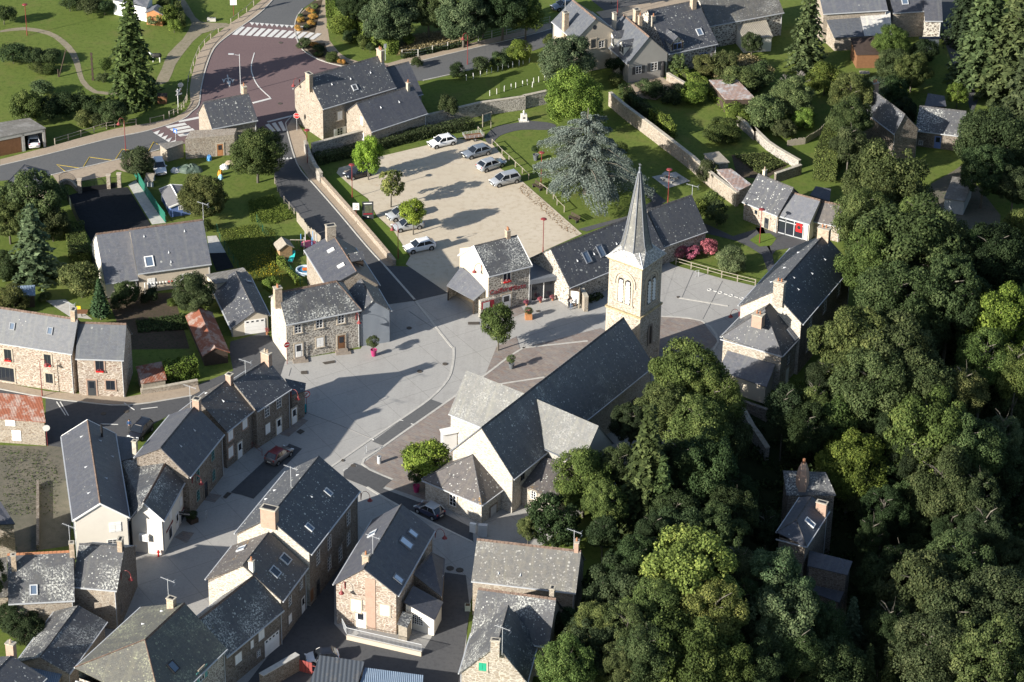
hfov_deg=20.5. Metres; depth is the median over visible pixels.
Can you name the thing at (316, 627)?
alley
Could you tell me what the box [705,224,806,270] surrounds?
path
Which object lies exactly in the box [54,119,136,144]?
post and rail fence
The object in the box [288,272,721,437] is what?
paving joint
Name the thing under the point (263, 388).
terraced house
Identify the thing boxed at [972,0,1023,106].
spruce
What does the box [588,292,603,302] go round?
shrub row
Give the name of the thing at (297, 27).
shrub
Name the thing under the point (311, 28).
flower bed
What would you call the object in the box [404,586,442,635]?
white kitchen wing
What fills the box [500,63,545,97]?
cemetery
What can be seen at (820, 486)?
valley house wing
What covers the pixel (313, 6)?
shrub
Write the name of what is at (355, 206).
zone sign
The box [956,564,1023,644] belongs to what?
broadleaf tree
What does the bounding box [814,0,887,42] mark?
pale slate house
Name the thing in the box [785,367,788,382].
window
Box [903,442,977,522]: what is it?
broadleaf tree
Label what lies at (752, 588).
broadleaf tree
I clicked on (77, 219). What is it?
fence
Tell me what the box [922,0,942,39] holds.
corner barn
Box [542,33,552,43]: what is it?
shrub
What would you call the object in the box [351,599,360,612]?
window
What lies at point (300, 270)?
paddling pool
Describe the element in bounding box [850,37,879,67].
brown timber barn
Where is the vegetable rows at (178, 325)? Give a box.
[135,312,187,332]
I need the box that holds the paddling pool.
[295,265,306,275]
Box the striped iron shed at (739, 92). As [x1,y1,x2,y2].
[709,80,753,111]
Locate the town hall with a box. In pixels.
[529,214,664,305]
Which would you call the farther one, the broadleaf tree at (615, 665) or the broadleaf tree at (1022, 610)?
the broadleaf tree at (1022, 610)
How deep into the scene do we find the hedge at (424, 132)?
396.39 m
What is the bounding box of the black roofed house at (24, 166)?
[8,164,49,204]
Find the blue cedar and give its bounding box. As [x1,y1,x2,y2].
[532,108,655,219]
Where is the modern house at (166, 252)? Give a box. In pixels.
[129,219,211,292]
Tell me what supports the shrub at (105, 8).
on the ground at (84, 36)
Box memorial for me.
[518,110,528,122]
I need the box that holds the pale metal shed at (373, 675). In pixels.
[360,668,423,681]
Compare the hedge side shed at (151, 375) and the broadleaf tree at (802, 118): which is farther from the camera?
the broadleaf tree at (802, 118)
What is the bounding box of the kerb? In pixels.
[0,0,549,405]
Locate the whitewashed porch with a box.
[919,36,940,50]
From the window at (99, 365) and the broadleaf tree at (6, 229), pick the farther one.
the broadleaf tree at (6, 229)
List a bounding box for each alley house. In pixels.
[196,572,284,681]
[204,532,308,640]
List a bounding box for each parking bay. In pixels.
[231,462,274,495]
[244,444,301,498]
[344,463,472,540]
[372,399,441,444]
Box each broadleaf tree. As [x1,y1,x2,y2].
[0,168,68,228]
[0,196,24,243]
[0,249,18,279]
[0,281,30,309]
[0,559,7,591]
[0,601,38,637]
[8,89,43,119]
[14,616,45,645]
[36,204,70,241]
[56,260,103,297]
[97,98,128,127]
[109,280,141,306]
[118,145,155,175]
[170,269,215,312]
[176,172,228,217]
[228,126,289,182]
[335,0,371,20]
[359,0,419,40]
[397,0,426,34]
[405,0,446,37]
[434,0,494,47]
[470,0,500,36]
[474,0,533,40]
[506,0,544,39]
[506,39,532,63]
[517,516,540,543]
[524,491,581,546]
[534,631,598,681]
[538,34,596,81]
[542,63,604,126]
[551,445,614,517]
[554,606,577,635]
[560,616,618,681]
[567,600,625,649]
[579,478,629,541]
[580,552,643,609]
[581,564,610,589]
[585,514,619,562]
[593,639,637,681]
[596,442,633,486]
[601,600,651,678]
[602,533,662,580]
[607,401,644,444]
[613,621,678,681]
[618,575,681,620]
[632,381,686,445]
[633,505,710,554]
[634,513,671,544]
[636,605,727,681]
[638,523,745,622]
[648,336,729,397]
[648,488,705,525]
[660,393,733,448]
[661,437,708,501]
[668,53,688,73]
[674,425,738,509]
[677,81,707,104]
[679,578,750,645]
[684,370,747,428]
[684,631,761,681]
[692,53,717,76]
[695,158,719,181]
[695,499,750,574]
[701,116,741,143]
[702,484,759,537]
[709,49,738,75]
[712,64,762,91]
[713,542,762,587]
[715,403,754,463]
[727,103,755,123]
[730,576,766,638]
[731,472,759,503]
[735,545,815,619]
[735,635,787,681]
[739,571,819,664]
[740,31,762,55]
[745,93,786,128]
[746,59,775,91]
[763,381,801,460]
[769,73,816,116]
[769,627,826,681]
[771,119,797,137]
[779,401,834,459]
[786,633,866,681]
[791,107,815,129]
[793,591,851,649]
[797,381,829,455]
[804,358,844,397]
[805,60,843,95]
[807,303,901,379]
[812,427,889,519]
[820,394,860,441]
[825,93,874,164]
[826,71,874,106]
[827,125,867,169]
[827,345,909,440]
[830,186,897,242]
[833,228,907,290]
[838,458,889,519]
[840,137,938,235]
[844,190,974,298]
[851,552,901,618]
[852,309,940,396]
[853,258,939,337]
[854,517,889,556]
[854,632,889,679]
[856,484,911,558]
[860,75,890,100]
[862,598,910,677]
[870,23,910,51]
[871,397,906,449]
[873,548,966,642]
[874,48,913,77]
[874,453,932,502]
[874,577,913,604]
[878,540,915,581]
[879,73,909,104]
[881,382,973,482]
[882,611,972,681]
[885,350,958,420]
[888,436,932,480]
[889,505,931,548]
[893,96,917,122]
[894,51,934,91]
[895,196,935,229]
[898,296,951,353]
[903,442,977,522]
[904,535,936,572]
[908,38,939,61]
[909,251,993,369]
[915,577,993,656]
[916,210,975,266]
[920,528,997,586]
[929,509,969,545]
[931,411,1008,479]
[939,361,989,414]
[945,82,969,108]
[946,465,1006,527]
[946,611,1023,681]
[952,102,1023,167]
[954,325,1017,417]
[956,505,1013,563]
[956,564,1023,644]
[958,143,1012,208]
[962,221,1023,290]
[964,280,1023,356]
[978,536,1023,588]
[980,408,1023,451]
[981,384,1023,425]
[990,450,1023,517]
[993,343,1023,433]
[994,164,1023,210]
[995,596,1023,674]
[1001,208,1023,241]
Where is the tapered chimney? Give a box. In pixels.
[796,458,808,491]
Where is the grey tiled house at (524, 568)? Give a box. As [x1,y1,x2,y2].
[471,537,584,617]
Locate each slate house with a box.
[303,223,380,289]
[697,0,783,46]
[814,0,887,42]
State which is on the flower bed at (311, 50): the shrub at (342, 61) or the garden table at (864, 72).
the shrub at (342, 61)
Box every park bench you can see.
[532,180,543,190]
[568,212,579,222]
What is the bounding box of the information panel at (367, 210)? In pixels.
[362,201,373,218]
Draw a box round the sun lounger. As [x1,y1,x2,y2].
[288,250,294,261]
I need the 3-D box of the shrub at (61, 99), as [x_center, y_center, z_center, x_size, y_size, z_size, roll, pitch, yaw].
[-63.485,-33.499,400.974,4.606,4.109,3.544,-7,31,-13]
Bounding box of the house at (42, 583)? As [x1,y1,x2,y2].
[7,540,75,632]
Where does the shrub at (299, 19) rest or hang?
on the flower bed at (311, 28)
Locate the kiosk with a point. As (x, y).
(449, 436)
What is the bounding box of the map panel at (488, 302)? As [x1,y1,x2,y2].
[478,296,495,316]
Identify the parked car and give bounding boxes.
[26,133,40,148]
[127,416,153,441]
[151,156,166,175]
[264,445,293,465]
[304,646,339,666]
[343,165,371,180]
[385,206,406,222]
[391,218,424,232]
[403,236,435,253]
[413,500,445,520]
[427,133,456,148]
[461,142,491,159]
[476,157,506,172]
[489,169,520,187]
[550,0,574,11]
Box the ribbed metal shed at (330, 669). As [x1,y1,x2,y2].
[310,655,363,681]
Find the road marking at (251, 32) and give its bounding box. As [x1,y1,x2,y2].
[57,22,743,469]
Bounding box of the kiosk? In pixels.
[439,427,458,448]
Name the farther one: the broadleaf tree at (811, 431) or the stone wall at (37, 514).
the broadleaf tree at (811, 431)
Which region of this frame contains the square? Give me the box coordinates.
[105,264,754,681]
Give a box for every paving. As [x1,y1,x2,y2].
[175,531,193,542]
[205,493,220,502]
[280,418,307,436]
[364,328,604,499]
[510,305,523,316]
[659,317,716,358]
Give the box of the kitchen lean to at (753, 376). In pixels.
[722,350,774,403]
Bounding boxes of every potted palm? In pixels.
[506,354,515,368]
[531,145,539,160]
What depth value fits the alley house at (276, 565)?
295.71 m
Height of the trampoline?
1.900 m
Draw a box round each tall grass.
[217,223,275,281]
[247,194,294,223]
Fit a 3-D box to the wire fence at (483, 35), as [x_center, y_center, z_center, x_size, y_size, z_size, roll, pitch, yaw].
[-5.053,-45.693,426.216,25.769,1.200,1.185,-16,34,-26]
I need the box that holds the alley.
[248,558,469,681]
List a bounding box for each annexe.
[0,557,7,613]
[117,436,137,463]
[285,378,305,418]
[349,278,391,345]
[720,303,798,389]
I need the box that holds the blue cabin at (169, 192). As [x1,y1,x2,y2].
[159,184,191,216]
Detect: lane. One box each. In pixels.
[0,362,284,446]
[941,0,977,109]
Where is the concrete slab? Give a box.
[653,172,688,187]
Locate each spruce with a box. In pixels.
[106,0,164,114]
[611,403,672,544]
[643,454,673,517]
[783,0,828,76]
[841,597,864,675]
[858,643,877,681]
[878,650,896,681]
[940,0,976,50]
[943,0,1007,97]
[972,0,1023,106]
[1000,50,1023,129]
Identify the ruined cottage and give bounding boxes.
[916,105,966,150]
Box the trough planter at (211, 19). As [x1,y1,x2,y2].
[207,16,215,21]
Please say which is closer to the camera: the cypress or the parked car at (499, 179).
the cypress
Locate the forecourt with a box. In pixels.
[592,0,665,9]
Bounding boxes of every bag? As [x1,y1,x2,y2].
[170,167,179,172]
[220,164,228,169]
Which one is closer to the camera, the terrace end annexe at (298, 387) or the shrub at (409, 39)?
the terrace end annexe at (298, 387)
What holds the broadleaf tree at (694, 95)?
on the ground at (84, 36)
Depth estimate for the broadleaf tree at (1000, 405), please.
340.21 m
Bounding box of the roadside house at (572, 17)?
[551,0,615,70]
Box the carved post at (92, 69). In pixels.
[90,53,93,80]
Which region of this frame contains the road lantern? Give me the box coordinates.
[228,53,240,92]
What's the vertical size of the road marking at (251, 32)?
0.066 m
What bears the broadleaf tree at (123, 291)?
on the vegetable garden at (131, 314)
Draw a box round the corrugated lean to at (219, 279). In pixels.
[205,268,250,298]
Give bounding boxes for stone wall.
[36,480,38,549]
[59,172,77,190]
[140,379,197,393]
[259,652,299,681]
[303,140,322,182]
[311,90,552,155]
[321,176,395,265]
[342,619,421,656]
[579,287,588,311]
[608,91,738,206]
[666,72,685,83]
[725,393,767,421]
[736,116,800,165]
[774,164,801,181]
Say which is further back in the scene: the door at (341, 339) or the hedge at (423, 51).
the hedge at (423, 51)
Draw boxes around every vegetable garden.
[107,293,189,348]
[732,153,786,177]
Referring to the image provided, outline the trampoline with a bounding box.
[300,231,316,247]
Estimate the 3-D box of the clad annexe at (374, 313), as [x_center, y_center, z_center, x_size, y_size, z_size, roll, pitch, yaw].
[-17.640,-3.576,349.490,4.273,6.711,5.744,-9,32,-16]
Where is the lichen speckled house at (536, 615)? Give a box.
[470,584,561,676]
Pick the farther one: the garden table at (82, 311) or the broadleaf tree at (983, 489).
the garden table at (82, 311)
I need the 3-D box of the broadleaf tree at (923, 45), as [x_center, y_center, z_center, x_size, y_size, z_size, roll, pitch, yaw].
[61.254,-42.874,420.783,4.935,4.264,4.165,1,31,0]
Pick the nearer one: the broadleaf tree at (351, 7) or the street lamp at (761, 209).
the street lamp at (761, 209)
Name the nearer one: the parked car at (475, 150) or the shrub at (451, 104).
the parked car at (475, 150)
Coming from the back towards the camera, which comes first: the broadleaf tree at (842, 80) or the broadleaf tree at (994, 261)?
the broadleaf tree at (842, 80)
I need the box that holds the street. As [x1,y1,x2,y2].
[270,131,446,303]
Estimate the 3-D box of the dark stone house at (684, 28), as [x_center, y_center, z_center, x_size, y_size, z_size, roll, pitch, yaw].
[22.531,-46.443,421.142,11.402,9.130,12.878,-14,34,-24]
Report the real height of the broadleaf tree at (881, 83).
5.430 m
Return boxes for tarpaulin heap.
[178,163,202,173]
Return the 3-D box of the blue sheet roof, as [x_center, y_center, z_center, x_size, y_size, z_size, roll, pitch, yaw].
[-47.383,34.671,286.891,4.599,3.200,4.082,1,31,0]
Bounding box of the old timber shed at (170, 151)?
[159,141,184,161]
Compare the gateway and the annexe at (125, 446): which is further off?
the gateway
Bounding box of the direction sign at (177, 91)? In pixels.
[176,88,181,107]
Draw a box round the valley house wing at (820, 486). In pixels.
[781,470,835,553]
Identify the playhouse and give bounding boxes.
[273,237,293,259]
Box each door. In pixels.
[0,137,21,155]
[87,380,96,395]
[175,511,178,530]
[204,481,207,497]
[217,144,222,155]
[238,441,242,458]
[244,318,265,334]
[265,630,279,657]
[277,418,281,434]
[292,407,296,424]
[295,343,302,356]
[302,595,304,613]
[316,578,319,596]
[338,335,344,348]
[356,612,365,628]
[502,294,510,307]
[764,217,768,228]
[934,136,941,148]
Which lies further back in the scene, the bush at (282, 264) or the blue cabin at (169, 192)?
the blue cabin at (169, 192)
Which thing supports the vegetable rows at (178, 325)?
on the vegetable garden at (131, 314)
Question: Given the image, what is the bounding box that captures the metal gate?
[299,659,315,673]
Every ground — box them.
[0,0,1023,681]
[396,35,471,55]
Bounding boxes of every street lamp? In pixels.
[22,3,27,34]
[39,359,48,395]
[117,118,125,150]
[304,129,309,162]
[461,33,467,64]
[539,151,544,182]
[541,217,546,251]
[666,168,672,202]
[759,208,764,242]
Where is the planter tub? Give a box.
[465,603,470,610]
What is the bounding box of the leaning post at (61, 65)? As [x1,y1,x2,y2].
[57,49,65,76]
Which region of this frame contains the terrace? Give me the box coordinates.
[628,77,673,99]
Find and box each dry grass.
[398,29,474,53]
[710,52,774,91]
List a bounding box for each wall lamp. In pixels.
[120,570,133,580]
[339,581,345,594]
[360,491,372,501]
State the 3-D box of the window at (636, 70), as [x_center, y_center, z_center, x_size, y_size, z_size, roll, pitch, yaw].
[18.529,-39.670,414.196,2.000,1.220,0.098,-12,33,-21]
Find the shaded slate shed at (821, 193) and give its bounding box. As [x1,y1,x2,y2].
[810,186,830,201]
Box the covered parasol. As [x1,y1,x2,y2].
[660,61,665,77]
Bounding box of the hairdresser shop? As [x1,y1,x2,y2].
[458,226,532,310]
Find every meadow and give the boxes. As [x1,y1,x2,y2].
[210,232,274,292]
[248,248,299,293]
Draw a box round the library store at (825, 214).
[813,200,844,241]
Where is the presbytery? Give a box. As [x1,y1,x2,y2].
[738,224,848,373]
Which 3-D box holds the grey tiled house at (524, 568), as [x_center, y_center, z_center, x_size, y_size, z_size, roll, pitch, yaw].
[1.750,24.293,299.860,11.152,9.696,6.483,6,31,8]
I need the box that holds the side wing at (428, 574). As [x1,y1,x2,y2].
[413,552,444,613]
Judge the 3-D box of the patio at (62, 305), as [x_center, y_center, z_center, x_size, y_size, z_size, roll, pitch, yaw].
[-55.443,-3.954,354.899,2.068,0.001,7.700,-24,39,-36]
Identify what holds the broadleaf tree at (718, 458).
on the ground at (84, 36)
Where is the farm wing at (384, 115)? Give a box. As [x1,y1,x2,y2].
[345,79,427,139]
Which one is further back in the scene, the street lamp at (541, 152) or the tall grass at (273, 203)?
the street lamp at (541, 152)
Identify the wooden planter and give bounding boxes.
[185,510,198,524]
[524,307,533,319]
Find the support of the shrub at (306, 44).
on the pavement at (323, 36)
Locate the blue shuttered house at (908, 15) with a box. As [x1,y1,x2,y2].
[886,0,923,36]
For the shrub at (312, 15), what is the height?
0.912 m
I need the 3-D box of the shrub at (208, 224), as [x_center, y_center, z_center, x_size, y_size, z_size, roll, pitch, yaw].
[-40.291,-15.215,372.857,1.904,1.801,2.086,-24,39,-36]
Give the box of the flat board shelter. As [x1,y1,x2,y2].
[704,151,729,173]
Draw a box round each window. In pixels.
[0,367,14,381]
[4,349,11,361]
[5,420,14,425]
[12,430,21,440]
[44,354,50,366]
[45,373,52,382]
[95,361,103,372]
[106,381,114,389]
[107,539,116,543]
[109,522,120,531]
[147,278,155,288]
[168,524,172,540]
[196,469,199,479]
[196,664,207,681]
[197,488,199,500]
[212,469,214,480]
[228,429,232,440]
[228,445,232,457]
[235,651,241,664]
[243,418,246,429]
[259,629,264,640]
[265,406,269,417]
[265,423,269,433]
[277,398,280,408]
[295,324,301,333]
[310,588,313,601]
[316,319,322,328]
[316,549,319,564]
[317,337,323,346]
[328,534,330,549]
[328,555,330,570]
[334,126,345,135]
[338,111,341,119]
[338,315,344,323]
[338,545,341,561]
[347,510,349,525]
[347,531,349,545]
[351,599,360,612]
[380,605,388,615]
[412,614,422,625]
[449,494,455,506]
[479,663,485,670]
[491,504,496,516]
[503,273,511,283]
[530,280,554,301]
[531,491,535,499]
[591,39,595,47]
[599,41,603,47]
[632,65,644,74]
[647,61,661,71]
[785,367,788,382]
[808,316,811,330]
[823,298,826,312]
[837,282,840,295]
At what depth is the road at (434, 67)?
421.57 m
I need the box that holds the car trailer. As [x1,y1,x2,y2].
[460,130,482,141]
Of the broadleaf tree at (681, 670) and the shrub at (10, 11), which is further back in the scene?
the shrub at (10, 11)
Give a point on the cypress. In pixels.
(100, 308)
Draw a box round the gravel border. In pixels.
[128,180,165,223]
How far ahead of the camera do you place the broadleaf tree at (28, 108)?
397.06 m
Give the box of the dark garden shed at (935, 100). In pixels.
[925,93,945,108]
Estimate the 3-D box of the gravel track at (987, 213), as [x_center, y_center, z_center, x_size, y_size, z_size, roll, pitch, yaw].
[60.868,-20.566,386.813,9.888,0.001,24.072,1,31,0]
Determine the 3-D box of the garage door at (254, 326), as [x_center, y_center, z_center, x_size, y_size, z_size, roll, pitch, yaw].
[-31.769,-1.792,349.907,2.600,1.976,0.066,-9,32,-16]
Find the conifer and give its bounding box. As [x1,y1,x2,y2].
[2,203,66,291]
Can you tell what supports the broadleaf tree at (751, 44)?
on the ground at (84, 36)
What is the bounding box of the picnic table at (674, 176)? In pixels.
[660,171,680,182]
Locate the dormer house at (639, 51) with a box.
[608,11,669,82]
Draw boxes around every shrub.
[0,5,17,24]
[0,42,31,63]
[21,46,45,62]
[27,61,45,74]
[28,79,53,96]
[33,96,64,119]
[37,291,51,301]
[38,47,60,61]
[42,62,57,74]
[47,90,80,116]
[58,0,79,10]
[72,89,92,112]
[73,108,93,127]
[76,0,102,14]
[80,94,105,113]
[89,113,105,126]
[95,72,108,82]
[96,0,114,12]
[98,58,112,70]
[110,297,123,310]
[139,286,157,303]
[146,16,160,24]
[156,0,170,6]
[156,4,179,22]
[166,19,183,32]
[167,298,177,306]
[204,218,213,231]
[261,275,280,294]
[294,25,303,30]
[296,16,304,22]
[296,37,311,48]
[306,7,314,12]
[306,19,315,24]
[308,13,317,18]
[311,3,318,8]
[312,44,324,51]
[325,51,338,62]
[326,15,355,34]
[337,58,345,63]
[342,29,358,43]
[357,34,371,49]
[365,42,374,49]
[402,34,414,43]
[411,56,423,66]
[437,93,458,117]
[449,61,465,77]
[472,56,490,70]
[489,50,510,67]
[500,46,518,63]
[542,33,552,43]
[604,56,624,72]
[608,72,623,85]
[615,141,629,151]
[634,78,654,95]
[646,79,665,98]
[659,82,684,104]
[673,245,686,258]
[684,245,699,259]
[694,196,710,217]
[700,238,717,255]
[703,189,724,206]
[703,199,728,225]
[715,244,747,274]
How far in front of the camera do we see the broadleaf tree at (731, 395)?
324.23 m
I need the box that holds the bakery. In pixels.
[122,459,189,554]
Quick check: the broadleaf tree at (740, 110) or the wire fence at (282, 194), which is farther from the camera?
the broadleaf tree at (740, 110)
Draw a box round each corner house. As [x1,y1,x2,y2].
[74,536,137,628]
[269,280,361,363]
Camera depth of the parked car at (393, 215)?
376.19 m
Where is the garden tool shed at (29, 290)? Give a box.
[15,285,34,307]
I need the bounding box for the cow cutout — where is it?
[149,52,161,61]
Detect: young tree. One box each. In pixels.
[351,134,384,179]
[379,169,404,206]
[398,197,425,234]
[400,437,451,480]
[479,302,516,350]
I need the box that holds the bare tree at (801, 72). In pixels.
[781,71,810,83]
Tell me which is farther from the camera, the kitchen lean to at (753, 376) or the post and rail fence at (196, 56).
the post and rail fence at (196, 56)
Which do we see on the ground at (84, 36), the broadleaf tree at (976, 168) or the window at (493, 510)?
the broadleaf tree at (976, 168)
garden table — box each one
[77,309,87,315]
[859,71,869,76]
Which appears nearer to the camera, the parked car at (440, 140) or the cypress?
the cypress
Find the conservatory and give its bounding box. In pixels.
[736,19,772,52]
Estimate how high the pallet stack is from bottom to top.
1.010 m
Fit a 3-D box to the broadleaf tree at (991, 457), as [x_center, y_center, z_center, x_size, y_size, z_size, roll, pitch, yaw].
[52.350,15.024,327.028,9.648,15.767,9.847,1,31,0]
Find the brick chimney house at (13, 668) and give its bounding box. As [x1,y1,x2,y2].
[0,639,46,681]
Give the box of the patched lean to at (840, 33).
[826,11,891,50]
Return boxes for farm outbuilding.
[386,61,422,99]
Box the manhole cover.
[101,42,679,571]
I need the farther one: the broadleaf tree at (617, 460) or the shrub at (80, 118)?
the shrub at (80, 118)
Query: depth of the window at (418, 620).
297.13 m
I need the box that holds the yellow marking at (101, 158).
[57,141,157,170]
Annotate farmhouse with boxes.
[293,46,396,139]
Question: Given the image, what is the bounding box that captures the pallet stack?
[144,173,154,186]
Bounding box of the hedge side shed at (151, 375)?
[136,361,166,387]
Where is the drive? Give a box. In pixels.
[229,332,285,374]
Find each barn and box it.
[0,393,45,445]
[18,605,107,681]
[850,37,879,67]
[859,79,919,158]
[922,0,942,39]
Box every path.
[485,121,555,143]
[579,165,665,230]
[660,263,674,301]
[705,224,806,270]
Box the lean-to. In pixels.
[447,267,485,313]
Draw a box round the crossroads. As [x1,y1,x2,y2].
[152,22,387,142]
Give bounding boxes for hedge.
[63,220,91,263]
[162,353,199,383]
[173,0,185,27]
[313,116,475,164]
[325,0,335,17]
[333,6,399,54]
[400,41,461,58]
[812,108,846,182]
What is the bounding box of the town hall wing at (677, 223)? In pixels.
[647,194,707,264]
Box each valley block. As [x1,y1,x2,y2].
[806,574,843,619]
[808,550,852,620]
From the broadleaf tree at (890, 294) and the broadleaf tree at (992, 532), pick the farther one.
the broadleaf tree at (890, 294)
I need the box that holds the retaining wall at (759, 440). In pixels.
[742,407,769,460]
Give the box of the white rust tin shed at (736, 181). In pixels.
[716,169,751,202]
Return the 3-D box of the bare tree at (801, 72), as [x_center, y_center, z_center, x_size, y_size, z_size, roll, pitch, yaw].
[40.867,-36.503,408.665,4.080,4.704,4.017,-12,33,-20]
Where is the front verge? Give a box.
[53,150,160,182]
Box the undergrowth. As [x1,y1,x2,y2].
[667,308,1023,681]
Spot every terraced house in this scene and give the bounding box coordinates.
[131,396,224,516]
[179,371,254,467]
[232,348,297,447]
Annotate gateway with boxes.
[77,172,121,193]
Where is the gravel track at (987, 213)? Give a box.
[929,166,1000,228]
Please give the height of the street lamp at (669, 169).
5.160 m
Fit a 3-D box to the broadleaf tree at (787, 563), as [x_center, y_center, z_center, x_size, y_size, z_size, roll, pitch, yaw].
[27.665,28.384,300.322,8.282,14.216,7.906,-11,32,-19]
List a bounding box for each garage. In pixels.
[0,118,46,155]
[91,229,138,297]
[214,271,270,336]
[944,176,972,214]
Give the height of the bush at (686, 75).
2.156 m
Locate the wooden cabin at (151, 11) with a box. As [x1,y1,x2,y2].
[144,4,164,25]
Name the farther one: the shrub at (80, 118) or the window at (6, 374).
the shrub at (80, 118)
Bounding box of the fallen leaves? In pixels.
[519,184,576,234]
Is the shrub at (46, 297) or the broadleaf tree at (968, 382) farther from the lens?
the shrub at (46, 297)
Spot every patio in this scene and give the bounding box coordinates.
[47,299,90,318]
[207,236,225,252]
[210,253,233,270]
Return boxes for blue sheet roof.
[30,667,61,681]
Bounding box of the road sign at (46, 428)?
[43,425,49,445]
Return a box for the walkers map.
[482,112,490,130]
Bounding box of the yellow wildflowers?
[252,255,286,280]
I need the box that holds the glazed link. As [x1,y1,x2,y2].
[530,259,556,301]
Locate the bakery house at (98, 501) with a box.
[60,419,130,554]
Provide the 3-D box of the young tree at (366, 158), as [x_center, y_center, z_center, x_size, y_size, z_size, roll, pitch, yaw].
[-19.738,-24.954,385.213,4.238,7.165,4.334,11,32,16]
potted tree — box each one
[366,335,378,356]
[407,469,422,492]
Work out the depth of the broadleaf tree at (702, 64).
415.43 m
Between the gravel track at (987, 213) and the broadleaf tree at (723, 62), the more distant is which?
the broadleaf tree at (723, 62)
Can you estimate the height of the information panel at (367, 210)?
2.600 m
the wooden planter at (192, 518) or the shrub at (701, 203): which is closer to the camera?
the wooden planter at (192, 518)
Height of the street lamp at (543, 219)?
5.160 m
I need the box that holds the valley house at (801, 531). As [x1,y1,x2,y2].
[776,496,829,577]
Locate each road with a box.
[0,130,166,180]
[250,0,313,26]
[410,15,632,80]
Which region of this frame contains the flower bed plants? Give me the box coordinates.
[734,151,785,173]
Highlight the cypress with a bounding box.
[90,278,110,319]
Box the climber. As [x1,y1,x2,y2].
[788,378,806,410]
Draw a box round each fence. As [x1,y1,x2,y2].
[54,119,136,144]
[61,180,97,268]
[134,169,165,221]
[169,96,186,117]
[186,27,218,99]
[216,224,237,264]
[230,0,253,23]
[256,214,300,285]
[274,176,294,214]
[296,211,320,241]
[406,16,549,52]
[492,139,528,179]
[539,182,564,211]
[675,257,755,284]
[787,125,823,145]
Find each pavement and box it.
[0,0,270,164]
[0,382,199,403]
[287,117,391,265]
[296,0,357,65]
[384,23,550,65]
[596,0,689,17]
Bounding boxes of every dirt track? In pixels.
[0,27,116,94]
[156,0,229,83]
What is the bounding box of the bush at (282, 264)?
[270,240,301,285]
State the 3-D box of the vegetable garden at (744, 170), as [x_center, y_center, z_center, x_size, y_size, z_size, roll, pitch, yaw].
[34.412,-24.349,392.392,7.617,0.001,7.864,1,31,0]
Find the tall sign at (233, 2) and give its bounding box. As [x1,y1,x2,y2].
[230,0,236,14]
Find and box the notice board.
[569,288,580,308]
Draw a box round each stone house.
[0,307,79,393]
[75,321,132,396]
[185,83,257,158]
[234,456,360,605]
[630,0,717,72]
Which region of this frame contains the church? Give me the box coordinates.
[421,164,666,522]
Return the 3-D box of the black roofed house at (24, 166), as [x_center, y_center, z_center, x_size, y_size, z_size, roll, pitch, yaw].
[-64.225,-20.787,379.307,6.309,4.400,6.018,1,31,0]
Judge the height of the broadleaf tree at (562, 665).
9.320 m
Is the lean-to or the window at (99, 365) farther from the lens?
the lean-to
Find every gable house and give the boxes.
[332,503,435,634]
[458,605,537,681]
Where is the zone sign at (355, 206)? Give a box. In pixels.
[353,203,358,209]
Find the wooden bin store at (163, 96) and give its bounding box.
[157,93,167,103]
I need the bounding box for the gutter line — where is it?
[331,265,727,542]
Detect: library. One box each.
[742,167,799,232]
[778,192,821,240]
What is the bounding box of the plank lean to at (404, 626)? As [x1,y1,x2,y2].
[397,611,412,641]
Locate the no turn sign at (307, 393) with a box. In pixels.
[305,391,309,405]
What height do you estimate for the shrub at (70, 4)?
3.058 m
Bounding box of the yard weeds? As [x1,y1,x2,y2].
[0,447,57,514]
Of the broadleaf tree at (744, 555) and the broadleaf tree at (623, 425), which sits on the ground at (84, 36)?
the broadleaf tree at (744, 555)
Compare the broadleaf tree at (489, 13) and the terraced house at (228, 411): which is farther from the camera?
the broadleaf tree at (489, 13)
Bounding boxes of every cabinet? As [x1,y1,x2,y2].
[470,522,475,532]
[478,523,487,536]
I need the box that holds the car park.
[337,139,581,302]
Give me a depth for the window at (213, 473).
319.83 m
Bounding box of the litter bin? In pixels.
[377,455,381,463]
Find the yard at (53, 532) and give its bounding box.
[0,445,70,552]
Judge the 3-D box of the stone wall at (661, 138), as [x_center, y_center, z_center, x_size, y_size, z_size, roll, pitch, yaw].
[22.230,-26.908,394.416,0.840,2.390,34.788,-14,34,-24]
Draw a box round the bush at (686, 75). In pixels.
[669,63,753,124]
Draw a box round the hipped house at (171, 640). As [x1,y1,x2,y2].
[74,595,227,681]
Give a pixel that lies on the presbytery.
(801, 288)
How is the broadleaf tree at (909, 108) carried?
on the ground at (84, 36)
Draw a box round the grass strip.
[325,173,408,264]
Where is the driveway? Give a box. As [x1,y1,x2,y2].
[69,187,150,241]
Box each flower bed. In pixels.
[297,0,321,32]
[301,42,348,64]
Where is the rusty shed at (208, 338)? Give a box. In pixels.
[185,308,229,365]

